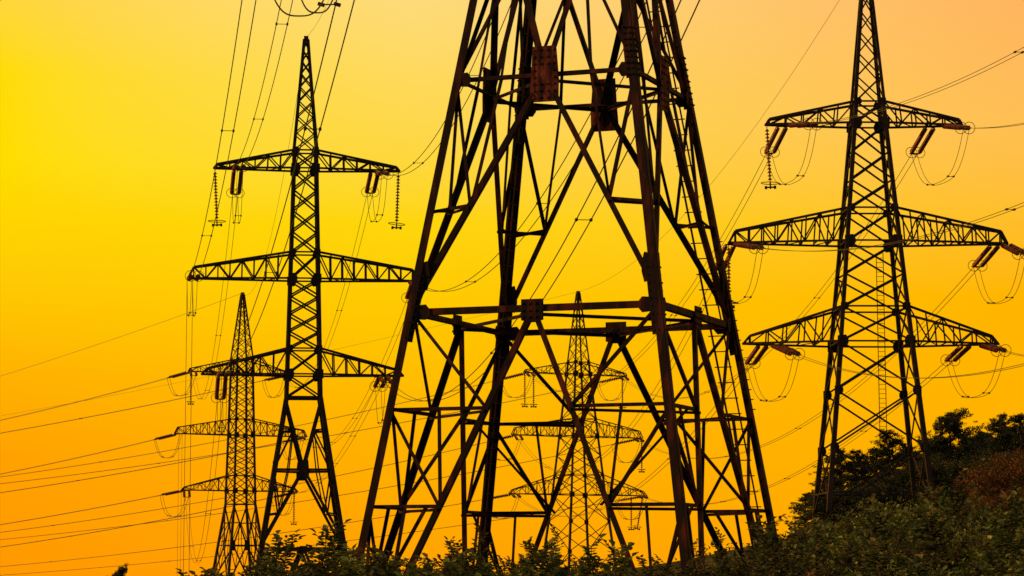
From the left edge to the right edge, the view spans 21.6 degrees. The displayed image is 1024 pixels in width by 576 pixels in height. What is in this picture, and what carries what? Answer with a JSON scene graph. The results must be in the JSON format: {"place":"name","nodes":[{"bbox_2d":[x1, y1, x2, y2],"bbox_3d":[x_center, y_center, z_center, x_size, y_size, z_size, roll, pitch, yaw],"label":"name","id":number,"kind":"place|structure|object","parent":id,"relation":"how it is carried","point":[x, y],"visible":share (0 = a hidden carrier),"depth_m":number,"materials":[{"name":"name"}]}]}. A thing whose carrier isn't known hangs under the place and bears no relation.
{"place":"outdoors","nodes":[
{"label":"outdoors","id":0,"kind":"place"},
{"bbox_2d":[0,0,1023,575],"label":"sky","id":1,"kind":"structure","parent":0,"point":[112,111],"materials":[{"name":"orange"}]},
{"bbox_2d":[552,496,1023,575],"bbox_3d":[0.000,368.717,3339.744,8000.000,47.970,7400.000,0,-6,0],"label":"ground","id":2,"kind":"structure","parent":0,"point":[677,571],"depth_m":233.36,"materials":[{"name":"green plant"}]},
{"bbox_2d":[174,292,307,573],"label":"pylon","id":3,"kind":"object","parent":2,"relation":"on","point":[230,529],"visible":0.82,"depth_m":377.38,"materials":[{"name":"metal"}]},
{"bbox_2d":[175,529,313,575],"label":"shrub","id":4,"kind":"object","parent":2,"relation":"on","point":[279,544],"visible":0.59,"depth_m":43.46,"materials":[{"name":"green plant"}]},
{"bbox_2d":[203,535,328,575],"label":"shrub","id":5,"kind":"object","parent":2,"relation":"on","point":[282,570],"visible":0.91,"depth_m":40.80,"materials":[{"name":"green plant"}]},
{"bbox_2d":[209,542,342,575],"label":"shrub","id":6,"kind":"object","parent":2,"relation":"on","point":[265,556],"visible":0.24,"depth_m":45.91,"materials":[{"name":"green plant"}]},
{"bbox_2d":[187,36,413,571],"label":"pylon","id":7,"kind":"object","parent":2,"relation":"on","point":[302,470],"visible":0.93,"depth_m":213.85,"materials":[{"name":"metal"}]},
{"bbox_2d":[211,376,228,402],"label":"insulator pair","id":8,"kind":"object","parent":7,"relation":"attached to","point":[223,393],"visible":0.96,"depth_m":215.37,"materials":[{"name":"ceramic"}]},
{"bbox_2d":[236,0,292,165],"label":"conductor pair","id":9,"kind":"object","parent":7,"relation":"hanging from","point":[286,24],"visible":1,"depth_m":161.91},
{"bbox_2d":[247,519,373,575],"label":"shrub","id":10,"kind":"object","parent":2,"relation":"on","point":[332,539],"visible":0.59,"depth_m":42.31,"materials":[{"name":"green plant"}]},
{"bbox_2d":[269,545,433,575],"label":"shrub","id":11,"kind":"object","parent":2,"relation":"on","point":[320,567],"visible":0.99,"depth_m":39.46,"materials":[{"name":"green plant"}]},
{"bbox_2d":[276,541,443,575],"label":"shrub","id":12,"kind":"object","parent":2,"relation":"on","point":[350,551],"visible":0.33,"depth_m":44.46,"materials":[{"name":"green plant"}]},
{"bbox_2d":[333,548,441,575],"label":"shrub","id":13,"kind":"object","parent":2,"relation":"on","point":[356,572],"visible":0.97,"depth_m":40.53,"materials":[{"name":"green plant"}]},
{"bbox_2d":[357,539,494,575],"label":"shrub","id":14,"kind":"object","parent":2,"relation":"on","point":[372,567],"visible":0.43,"depth_m":42.50,"materials":[{"name":"green plant"}]},
{"bbox_2d":[398,523,518,575],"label":"shrub","id":15,"kind":"object","parent":2,"relation":"on","point":[499,568],"visible":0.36,"depth_m":46.70,"materials":[{"name":"green plant"}]},
{"bbox_2d":[448,547,483,575],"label":"shrub","id":16,"kind":"object","parent":2,"relation":"on","point":[459,571],"visible":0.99,"depth_m":40.09,"materials":[{"name":"green plant"}]},
{"bbox_2d":[414,539,580,575],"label":"shrub","id":17,"kind":"object","parent":2,"relation":"on","point":[531,555],"visible":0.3,"depth_m":43.39,"materials":[{"name":"green plant"}]},
{"bbox_2d":[443,549,578,575],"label":"shrub","id":18,"kind":"object","parent":2,"relation":"on","point":[525,570],"visible":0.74,"depth_m":40.43,"materials":[{"name":"green plant"}]},
{"bbox_2d":[435,524,628,575],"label":"shrub","id":19,"kind":"object","parent":2,"relation":"on","point":[556,540],"visible":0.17,"depth_m":47.76,"materials":[{"name":"green plant"}]},
{"bbox_2d":[525,543,559,575],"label":"shrub","id":20,"kind":"object","parent":2,"relation":"on","point":[541,554],"visible":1,"depth_m":39.42,"materials":[{"name":"green plant"}]},
{"bbox_2d":[485,533,644,575],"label":"shrub","id":21,"kind":"object","parent":2,"relation":"on","point":[590,558],"visible":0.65,"depth_m":43.88,"materials":[{"name":"green plant"}]},
{"bbox_2d":[356,0,779,575],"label":"pylon","id":22,"kind":"object","parent":2,"relation":"on","point":[539,80],"visible":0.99,"depth_m":73.89,"materials":[{"name":"metal"}]},
{"bbox_2d":[190,0,255,275],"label":"conductor pair","id":23,"kind":"object","parent":22,"relation":"hanging from","point":[222,130],"visible":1,"depth_m":139.82},
{"bbox_2d":[220,0,354,373],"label":"conductor pair","id":24,"kind":"object","parent":22,"relation":"hanging from","point":[305,129],"visible":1,"depth_m":113.13},
{"bbox_2d":[274,0,340,16],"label":"jumper loop","id":25,"kind":"object","parent":22,"relation":"hanging from","point":[320,4],"visible":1,"depth_m":79.69,"materials":[{"name":"grey metal"}]},
{"bbox_2d":[381,4,510,175],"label":"conductor pair","id":26,"kind":"object","parent":22,"relation":"hanging from","point":[461,109],"visible":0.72,"depth_m":153.23},
{"bbox_2d":[384,0,699,401],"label":"conductor pair","id":27,"kind":"object","parent":22,"relation":"hanging from","point":[590,219],"visible":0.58,"depth_m":108.54},
{"bbox_2d":[427,0,662,291],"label":"conductor pair","id":28,"kind":"object","parent":22,"relation":"hanging from","point":[466,281],"visible":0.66,"depth_m":137.89},
{"bbox_2d":[508,291,646,571],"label":"pylon","id":29,"kind":"object","parent":2,"relation":"on","point":[580,375],"visible":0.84,"depth_m":362.98,"materials":[{"name":"metal"}]},
{"bbox_2d":[505,372,524,379],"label":"insulator pair","id":30,"kind":"object","parent":29,"relation":"attached to","point":[514,375],"visible":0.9,"depth_m":360.50,"materials":[{"name":"ceramic"}]},
{"bbox_2d":[1,381,491,476],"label":"conductor pair","id":31,"kind":"object","parent":30,"relation":"hanging from","point":[221,440],"visible":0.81,"depth_m":380.98},
{"bbox_2d":[599,377,623,382],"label":"insulator pair","id":32,"kind":"object","parent":29,"relation":"attached to","point":[614,379],"visible":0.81,"depth_m":367.84,"materials":[{"name":"ceramic"}]},
{"bbox_2d":[0,385,585,483],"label":"conductor pair","id":33,"kind":"object","parent":32,"relation":"attached to","point":[259,447],"visible":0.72,"depth_m":391.80},
{"bbox_2d":[612,439,638,444],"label":"insulator pair","id":34,"kind":"object","parent":29,"relation":"attached to","point":[629,440],"visible":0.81,"depth_m":367.94,"materials":[{"name":"ceramic"}]},
{"bbox_2d":[0,444,611,539],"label":"conductor pair","id":35,"kind":"object","parent":34,"relation":"attached to","point":[286,503],"visible":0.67,"depth_m":388.01},
{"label":"insulator pair","id":36,"kind":"object","parent":29,"relation":"attached to","visible":0},
{"bbox_2d":[0,442,486,532],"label":"conductor pair","id":37,"kind":"object","parent":36,"relation":"hanging from","point":[222,498],"visible":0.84,"depth_m":378.86},
{"bbox_2d":[532,539,641,575],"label":"shrub","id":38,"kind":"object","parent":2,"relation":"on","point":[609,560],"visible":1,"depth_m":40.72,"materials":[{"name":"green plant"}]},
{"bbox_2d":[570,555,666,575],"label":"shrub","id":39,"kind":"object","parent":2,"relation":"on","point":[643,569],"visible":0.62,"depth_m":45.37,"materials":[{"name":"green plant"}]},
{"bbox_2d":[625,527,789,575],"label":"shrub","id":40,"kind":"object","parent":2,"relation":"on","point":[698,561],"visible":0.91,"depth_m":49.65,"materials":[{"name":"green plant"}]},
{"bbox_2d":[710,527,815,575],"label":"shrub","id":41,"kind":"object","parent":2,"relation":"on","point":[768,537],"visible":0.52,"depth_m":53.83,"materials":[{"name":"green plant"}]},
{"bbox_2d":[750,514,797,573],"bbox_3d":[5.640,6.625,57.638,1.039,3.570,1.209,-3,-7,29],"label":"sapling","id":42,"kind":"object","parent":2,"relation":"on","point":[775,539],"visible":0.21,"depth_m":57.89,"materials":[{"name":"green plant"}]},
{"bbox_2d":[723,515,828,568],"bbox_3d":[6.493,7.455,61.633,2.824,4.472,3.206,2,-6,-14],"label":"shrub","id":43,"kind":"object","parent":2,"relation":"on","point":[756,526],"visible":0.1,"depth_m":61.55,"materials":[{"name":"green plant"}]},
{"bbox_2d":[726,539,837,575],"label":"shrub","id":44,"kind":"object","parent":2,"relation":"on","point":[797,549],"visible":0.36,"depth_m":51.62,"materials":[{"name":"green plant"}]},
{"bbox_2d":[720,530,854,574],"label":"shrub","id":45,"kind":"object","parent":2,"relation":"on","point":[820,545],"visible":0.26,"depth_m":57.24,"materials":[{"name":"green plant"}]},
{"bbox_2d":[788,492,812,527],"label":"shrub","id":46,"kind":"object","parent":2,"relation":"on","point":[804,519],"visible":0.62,"depth_m":225.08,"materials":[{"name":"green plant"}]},
{"bbox_2d":[782,516,835,558],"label":"shrub","id":47,"kind":"object","parent":2,"relation":"on","point":[799,523],"visible":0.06,"depth_m":84.20,"materials":[{"name":"green plant"}]},
{"bbox_2d":[744,522,881,566],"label":"shrub","id":48,"kind":"object","parent":2,"relation":"on","point":[841,531],"visible":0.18,"depth_m":65.97,"materials":[{"name":"green plant"}]},
{"bbox_2d":[752,540,875,575],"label":"shrub","id":49,"kind":"object","parent":2,"relation":"on","point":[824,569],"visible":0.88,"depth_m":49.55,"materials":[{"name":"green plant"}]},
{"bbox_2d":[779,515,862,556],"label":"shrub","id":50,"kind":"object","parent":2,"relation":"on","point":[814,530],"visible":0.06,"depth_m":88.01,"materials":[{"name":"green plant"}]},
{"bbox_2d":[809,448,856,493],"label":"pine tree","id":51,"kind":"object","parent":2,"relation":"on","point":[841,479],"visible":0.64,"depth_m":231.65,"materials":[{"name":"green plant"}]},
{"bbox_2d":[798,491,869,525],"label":"broadleaf tree","id":52,"kind":"object","parent":2,"relation":"on","point":[823,503],"visible":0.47,"depth_m":212.12,"materials":[{"name":"green plant"}]},
{"bbox_2d":[780,495,896,562],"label":"shrub","id":53,"kind":"object","parent":2,"relation":"on","point":[858,517],"visible":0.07,"depth_m":71.68,"materials":[{"name":"green plant"}]},
{"bbox_2d":[658,484,1022,575],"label":"undergrowth","id":54,"kind":"object","parent":2,"relation":"on","point":[844,517],"visible":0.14,"depth_m":196.23,"materials":[{"name":"green plant"}]},
{"bbox_2d":[805,477,906,517],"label":"broadleaf tree","id":55,"kind":"object","parent":2,"relation":"on","point":[868,488],"visible":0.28,"depth_m":214.27,"materials":[{"name":"green plant"}]},
{"bbox_2d":[842,449,873,488],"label":"pine tree","id":56,"kind":"object","parent":2,"relation":"on","point":[858,457],"visible":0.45,"depth_m":239.28,"materials":[{"name":"green plant"}]},
{"bbox_2d":[727,0,1008,514],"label":"pylon","id":57,"kind":"object","parent":2,"relation":"on","point":[881,127],"visible":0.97,"depth_m":193.66,"materials":[{"name":"metal"}]},
{"bbox_2d":[733,241,768,253],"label":"insulator pair","id":58,"kind":"object","parent":57,"relation":"attached to","point":[749,246],"visible":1,"depth_m":189.56,"materials":[{"name":"ceramic"}]},
{"bbox_2d":[760,202,1023,251],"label":"conductor pair","id":59,"kind":"object","parent":58,"relation":"attached to","point":[1006,209],"visible":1,"depth_m":159.47},
{"bbox_2d":[743,344,768,368],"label":"insulator pair","id":60,"kind":"object","parent":57,"relation":"attached to","point":[750,357],"visible":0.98,"depth_m":195.26,"materials":[{"name":"ceramic"}]},
{"bbox_2d":[760,125,787,157],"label":"insulator pair","id":61,"kind":"object","parent":57,"relation":"attached to","point":[780,138],"visible":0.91,"depth_m":196.67,"materials":[{"name":"ceramic"}]},
{"bbox_2d":[533,154,771,392],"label":"conductor pair","id":62,"kind":"object","parent":61,"relation":"attached to","point":[690,287],"visible":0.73,"depth_m":231.82},
{"bbox_2d":[770,344,804,359],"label":"insulator pair","id":63,"kind":"object","parent":57,"relation":"attached to","point":[786,350],"visible":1,"depth_m":189.20,"materials":[{"name":"ceramic"}]},
{"bbox_2d":[793,354,1023,377],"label":"conductor pair","id":64,"kind":"object","parent":63,"relation":"attached to","point":[905,377],"visible":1,"depth_m":165.72},
{"bbox_2d":[787,118,822,129],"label":"insulator pair","id":65,"kind":"object","parent":57,"relation":"attached to","point":[803,124],"visible":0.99,"depth_m":190.51,"materials":[{"name":"ceramic"}]},
{"bbox_2d":[811,47,1023,123],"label":"conductor pair","id":66,"kind":"object","parent":65,"relation":"attached to","point":[1021,52],"visible":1,"depth_m":165.32},
{"bbox_2d":[906,126,935,157],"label":"insulator pair","id":67,"kind":"object","parent":57,"relation":"attached to","point":[914,147],"visible":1,"depth_m":197.15,"materials":[{"name":"ceramic"}]},
{"bbox_2d":[626,155,915,398],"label":"conductor pair","id":68,"kind":"object","parent":67,"relation":"attached to","point":[814,297],"visible":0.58,"depth_m":234.91},
{"bbox_2d":[940,345,971,365],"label":"insulator pair","id":69,"kind":"object","parent":57,"relation":"attached to","point":[957,357],"visible":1,"depth_m":195.63,"materials":[{"name":"ceramic"}]},
{"bbox_2d":[968,244,1000,270],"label":"insulator pair","id":70,"kind":"object","parent":57,"relation":"attached to","point":[990,255],"visible":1,"depth_m":196.33,"materials":[{"name":"ceramic"}]},
{"bbox_2d":[641,268,977,458],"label":"conductor pair","id":71,"kind":"object","parent":70,"relation":"attached to","point":[855,385],"visible":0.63,"depth_m":237.67},
{"bbox_2d":[810,536,926,575],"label":"shrub","id":72,"kind":"object","parent":2,"relation":"on","point":[836,567],"visible":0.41,"depth_m":51.61,"materials":[{"name":"green plant"}]},
{"bbox_2d":[854,493,891,558],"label":"sapling","id":73,"kind":"object","parent":2,"relation":"on","point":[881,521],"visible":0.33,"depth_m":65.82,"materials":[{"name":"green plant"}]},
{"bbox_2d":[858,446,894,503],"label":"pine tree","id":74,"kind":"object","parent":2,"relation":"on","point":[873,456],"visible":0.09,"depth_m":261.55,"materials":[{"name":"green plant"}]},
{"bbox_2d":[855,537,905,575],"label":"sapling","id":75,"kind":"object","parent":2,"relation":"on","point":[883,563],"visible":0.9,"depth_m":45.76,"materials":[{"name":"green plant"}]},
{"bbox_2d":[865,429,908,487],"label":"pine tree","id":76,"kind":"object","parent":2,"relation":"on","point":[887,452],"visible":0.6,"depth_m":235.51,"materials":[{"name":"green plant"}]},
{"bbox_2d":[823,500,950,556],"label":"shrub","id":77,"kind":"object","parent":2,"relation":"on","point":[872,509],"visible":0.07,"depth_m":69.93,"materials":[{"name":"green plant"}]},
{"bbox_2d":[867,474,923,509],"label":"broadleaf tree","id":78,"kind":"object","parent":2,"relation":"on","point":[898,479],"visible":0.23,"depth_m":216.32,"materials":[{"name":"green plant"}]},
{"bbox_2d":[827,521,979,572],"bbox_3d":[7.790,6.033,53.751,3.256,2.764,3.072,2,-6,-18],"label":"shrub","id":79,"kind":"object","parent":2,"relation":"on","point":[900,547],"visible":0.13,"depth_m":53.54,"materials":[{"name":"green plant"}]},
{"bbox_2d":[836,492,973,545],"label":"shrub","id":80,"kind":"object","parent":2,"relation":"on","point":[905,521],"visible":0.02,"depth_m":85.44,"materials":[{"name":"green plant"}]},
{"bbox_2d":[841,516,980,572],"bbox_3d":[9.073,6.807,59.196,4.527,3.580,4.260,3,-7,-29],"label":"shrub","id":81,"kind":"object","parent":2,"relation":"on","point":[884,541],"visible":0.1,"depth_m":59.34,"materials":[{"name":"green plant"}]},
{"bbox_2d":[871,452,957,503],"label":"broadleaf tree","id":82,"kind":"object","parent":2,"relation":"on","point":[908,486],"visible":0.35,"depth_m":214.90,"materials":[{"name":"green plant"}]},
{"bbox_2d":[899,554,933,575],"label":"shrub","id":83,"kind":"object","parent":2,"relation":"on","point":[914,566],"visible":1,"depth_m":41.67,"materials":[{"name":"green plant"}]},
{"bbox_2d":[875,545,959,575],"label":"shrub","id":84,"kind":"object","parent":2,"relation":"on","point":[937,567],"visible":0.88,"depth_m":42.87,"materials":[{"name":"green plant"}]},
{"bbox_2d":[859,490,993,551],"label":"shrub","id":85,"kind":"object","parent":2,"relation":"on","point":[941,511],"visible":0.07,"depth_m":67.53,"materials":[{"name":"green plant"}]},
{"bbox_2d":[858,482,1000,536],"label":"shrub","id":86,"kind":"object","parent":2,"relation":"on","point":[916,507],"visible":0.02,"depth_m":87.24,"materials":[{"name":"green plant"}]},
{"bbox_2d":[850,521,1023,575],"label":"shrub","id":87,"kind":"object","parent":2,"relation":"on","point":[926,556],"visible":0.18,"depth_m":52.10,"materials":[{"name":"green plant"}]},
{"bbox_2d":[910,507,966,575],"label":"sapling","id":88,"kind":"object","parent":2,"relation":"on","point":[934,538],"visible":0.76,"depth_m":47.62,"materials":[{"name":"green plant"}]},
{"bbox_2d":[919,458,985,498],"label":"broadleaf tree","id":89,"kind":"object","parent":2,"relation":"on","point":[953,468],"visible":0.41,"depth_m":212.85,"materials":[{"name":"green plant"}]},
{"bbox_2d":[917,407,989,464],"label":"broadleaf tree","id":90,"kind":"object","parent":2,"relation":"on","point":[948,422],"visible":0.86,"depth_m":229.09,"materials":[{"name":"green plant"}]},
{"bbox_2d":[943,468,979,543],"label":"sapling","id":91,"kind":"object","parent":2,"relation":"on","point":[958,513],"visible":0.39,"depth_m":69.88,"materials":[{"name":"green plant"}]},
{"bbox_2d":[914,481,1015,543],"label":"shrub","id":92,"kind":"object","parent":2,"relation":"on","point":[937,492],"visible":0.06,"depth_m":72.04,"materials":[{"name":"green plant"}]},
{"bbox_2d":[914,512,1021,565],"bbox_3d":[9.303,5.988,54.682,2.195,2.871,2.491,-2,-6,18],"label":"shrub","id":93,"kind":"object","parent":2,"relation":"on","point":[994,518],"visible":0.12,"depth_m":54.59,"materials":[{"name":"green plant"}]},
{"bbox_2d":[962,430,990,465],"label":"broadleaf tree","id":94,"kind":"object","parent":2,"relation":"on","point":[983,443],"visible":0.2,"depth_m":249.54,"materials":[{"name":"green plant"}]},
{"bbox_2d":[931,485,1023,556],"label":"shrub","id":95,"kind":"object","parent":2,"relation":"on","point":[982,513],"visible":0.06,"depth_m":77.00,"materials":[{"name":"green plant"}]},
{"bbox_2d":[936,554,1023,575],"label":"shrub","id":96,"kind":"object","parent":2,"relation":"on","point":[1019,565],"visible":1,"depth_m":41.89,"materials":[{"name":"green plant"}]},
{"bbox_2d":[940,487,1023,557],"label":"shrub","id":97,"kind":"object","parent":2,"relation":"on","point":[1015,495],"visible":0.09,"depth_m":65.22,"materials":[{"name":"green plant"}]},
{"bbox_2d":[942,520,1023,574],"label":"shrub","id":98,"kind":"object","parent":2,"relation":"on","point":[973,551],"visible":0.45,"depth_m":51.54,"materials":[{"name":"green plant"}]},
{"bbox_2d":[948,551,1023,575],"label":"shrub","id":99,"kind":"object","parent":2,"relation":"on","point":[977,566],"visible":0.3,"depth_m":45.32,"materials":[{"name":"green plant"}]},
{"bbox_2d":[950,442,1023,516],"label":"broadleaf tree","id":100,"kind":"object","parent":2,"relation":"on","point":[995,478],"visible":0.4,"depth_m":119.23,"materials":[{"name":"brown plant"}]},
{"bbox_2d":[950,515,1023,561],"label":"shrub","id":101,"kind":"object","parent":2,"relation":"on","point":[976,536],"visible":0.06,"depth_m":59.60,"materials":[{"name":"green plant"}]},
{"bbox_2d":[953,449,1023,491],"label":"broadleaf tree","id":102,"kind":"object","parent":2,"relation":"on","point":[981,458],"visible":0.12,"depth_m":211.37,"materials":[{"name":"green plant"}]},
{"bbox_2d":[964,546,1023,575],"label":"shrub","id":103,"kind":"object","parent":2,"relation":"on","point":[978,571],"visible":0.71,"depth_m":42.65,"materials":[{"name":"green plant"}]},
{"bbox_2d":[966,466,1023,518],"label":"shrub","id":104,"kind":"object","parent":2,"relation":"on","point":[991,495],"visible":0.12,"depth_m":79.52,"materials":[{"name":"orange plant"}]},
{"bbox_2d":[981,412,1018,491],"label":"pine tree","id":105,"kind":"object","parent":2,"relation":"on","point":[1003,437],"visible":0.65,"depth_m":235.59,"materials":[{"name":"green plant"}]},
{"bbox_2d":[995,489,1021,555],"bbox_3d":[11.269,6.774,61.658,1.095,4.285,0.920,-6,-8,44],"label":"sapling","id":106,"kind":"object","parent":2,"relation":"on","point":[1009,509],"visible":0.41,"depth_m":61.57,"materials":[{"name":"green plant"}]},
{"bbox_2d":[997,412,1023,489],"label":"tree","id":107,"kind":"object","parent":2,"relation":"on","point":[1016,428],"visible":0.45,"depth_m":239.29,"materials":[{"name":"green plant"}]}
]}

